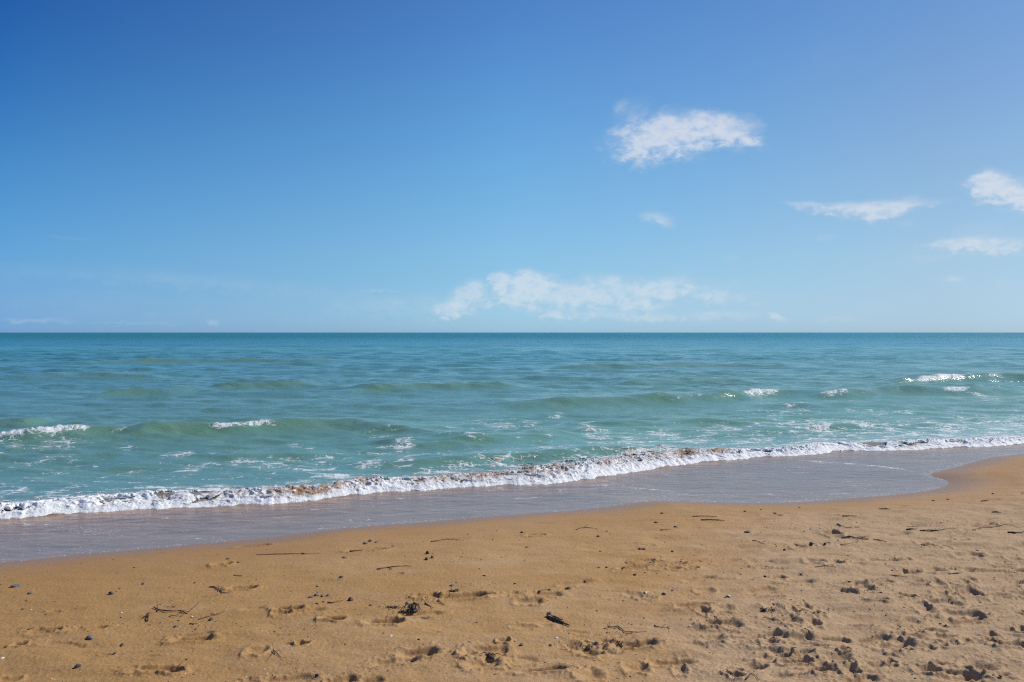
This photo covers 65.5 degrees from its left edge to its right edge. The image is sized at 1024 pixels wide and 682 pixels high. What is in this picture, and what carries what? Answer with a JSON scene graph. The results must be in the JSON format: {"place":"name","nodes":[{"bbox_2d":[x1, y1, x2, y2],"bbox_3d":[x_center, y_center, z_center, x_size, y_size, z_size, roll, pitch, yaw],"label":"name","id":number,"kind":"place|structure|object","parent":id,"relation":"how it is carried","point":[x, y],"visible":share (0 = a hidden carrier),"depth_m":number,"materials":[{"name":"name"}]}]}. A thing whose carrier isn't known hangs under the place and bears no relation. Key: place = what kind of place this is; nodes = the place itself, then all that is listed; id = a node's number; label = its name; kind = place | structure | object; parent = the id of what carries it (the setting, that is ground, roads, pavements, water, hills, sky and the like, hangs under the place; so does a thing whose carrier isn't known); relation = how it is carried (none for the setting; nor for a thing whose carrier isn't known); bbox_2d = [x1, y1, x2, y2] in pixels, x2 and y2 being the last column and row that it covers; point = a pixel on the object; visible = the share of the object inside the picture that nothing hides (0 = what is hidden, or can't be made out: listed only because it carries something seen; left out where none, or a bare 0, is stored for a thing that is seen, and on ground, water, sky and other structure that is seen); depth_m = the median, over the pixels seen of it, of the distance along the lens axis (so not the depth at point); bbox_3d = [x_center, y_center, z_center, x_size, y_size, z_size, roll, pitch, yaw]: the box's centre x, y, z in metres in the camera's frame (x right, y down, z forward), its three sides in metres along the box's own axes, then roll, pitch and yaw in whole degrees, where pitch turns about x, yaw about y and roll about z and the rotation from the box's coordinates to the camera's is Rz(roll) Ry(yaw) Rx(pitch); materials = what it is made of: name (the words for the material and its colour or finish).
{"place":"outdoors","nodes":[
{"label":"outdoors","id":0,"kind":"place"},
{"bbox_2d":[0,519,1021,681],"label":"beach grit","id":1,"kind":"object","parent":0,"point":[567,607],"visible":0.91,"depth_m":5.06,"materials":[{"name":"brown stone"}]},
{"bbox_2d":[0,332,1023,562],"bbox_3d":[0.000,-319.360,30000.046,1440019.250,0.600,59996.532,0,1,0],"label":"sea","id":2,"kind":"structure","parent":0,"point":[94,413],"depth_m":20.04,"materials":[{"name":"liquid"}]},
{"bbox_2d":[0,435,1023,519],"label":"sea foam","id":3,"kind":"object","parent":2,"relation":"on","point":[594,468],"visible":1,"depth_m":11.17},
{"bbox_2d":[0,454,1023,681],"bbox_3d":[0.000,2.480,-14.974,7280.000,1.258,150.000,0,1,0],"label":"beach","id":4,"kind":"structure","parent":0,"point":[562,552],"depth_m":5.37,"materials":[{"name":"beige sand"}]},
{"bbox_2d":[10,584,20,587],"bbox_3d":[-3.702,1.829,5.937,0.048,0.028,0.068,1,1,42],"label":"pebble","id":5,"kind":"object","parent":4,"relation":"on","point":[15,585],"visible":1,"depth_m":5.93,"materials":[{"name":"grey stone"}]},
{"bbox_2d":[153,601,199,616],"bbox_3d":[-2.216,1.756,5.205,0.289,0.029,0.302,0,1,-13],"label":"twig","id":6,"kind":"object","parent":4,"relation":"on","point":[174,610],"visible":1,"depth_m":5.18,"materials":[{"name":"brown wood"}]},
{"bbox_2d":[209,585,231,592],"bbox_3d":[-2.094,1.777,5.695,0.069,0.026,0.278,-1,1,-43],"label":"twig","id":7,"kind":"object","parent":4,"relation":"on","point":[219,589],"visible":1,"depth_m":5.67,"materials":[{"name":"brown wood"}]},
{"bbox_2d":[256,553,313,554],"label":"twig","id":8,"kind":"object","parent":4,"relation":"on","point":[285,553],"visible":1,"depth_m":6.87,"materials":[{"name":"brown wood"}]},
{"bbox_2d":[377,565,407,569],"bbox_3d":[-0.923,1.777,6.250,0.260,0.016,0.103,0,1,-30],"label":"seaweed stalk","id":9,"kind":"object","parent":4,"relation":"on","point":[391,566],"visible":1,"depth_m":6.26,"materials":[{"name":"brown plant"}]},
{"bbox_2d":[400,602,421,612],"bbox_3d":[-0.650,1.706,5.102,0.116,0.066,0.105,0,1,-39],"label":"seaweed tangle","id":10,"kind":"object","parent":4,"relation":"on","point":[412,608],"visible":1,"depth_m":5.09,"materials":[{"name":"plant"}]},
{"bbox_2d":[480,652,501,658],"bbox_3d":[-0.121,1.719,4.361,0.126,0.025,0.057,0,1,24],"label":"seaweed clump","id":11,"kind":"object","parent":4,"relation":"on","point":[489,655],"visible":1,"depth_m":4.35,"materials":[{"name":"plant"}]},
{"bbox_2d":[546,612,569,625],"bbox_3d":[0.279,1.714,4.907,0.038,0.037,0.221,0,1,-32],"label":"driftwood","id":12,"kind":"object","parent":4,"relation":"on","point":[556,619],"visible":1,"depth_m":4.91,"materials":[{"name":"wood"}]},
{"bbox_2d":[615,640,624,646],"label":"seaweed clump","id":13,"kind":"object","parent":4,"relation":"on","point":[619,643],"visible":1,"depth_m":4.51,"materials":[{"name":"brown plant"}]},
{"bbox_2d":[607,621,646,633],"bbox_3d":[0.656,1.717,4.751,0.111,0.023,0.281,-1,1,-45],"label":"twig","id":14,"kind":"object","parent":4,"relation":"on","point":[622,629],"visible":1,"depth_m":4.74,"materials":[{"name":"brown wood"}]},
{"bbox_2d":[841,535,867,539],"bbox_3d":[3.066,1.742,7.015,0.251,0.048,0.218,0,1,0],"label":"twig","id":15,"kind":"object","parent":4,"relation":"on","point":[855,537],"visible":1,"depth_m":7.07,"materials":[{"name":"brown wood"}]},
{"bbox_2d":[920,528,955,531],"bbox_3d":[3.965,1.750,7.369,0.373,0.016,0.091,0,1,-8],"label":"seaweed stalk","id":16,"kind":"object","parent":4,"relation":"on","point":[932,530],"visible":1,"depth_m":7.36,"materials":[{"name":"brown plant"}]},
{"bbox_2d":[972,518,1018,529],"bbox_3d":[4.612,1.747,7.530,0.883,0.040,0.284,0,1,-30],"label":"twig","id":17,"kind":"object","parent":4,"relation":"on","point":[994,526],"visible":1,"depth_m":7.54,"materials":[{"name":"brown wood"}]},
{"bbox_2d":[0,0,1023,331],"label":"sky","id":18,"kind":"structure","parent":0,"point":[166,165],"materials":[{"name":"blue"}]}
]}

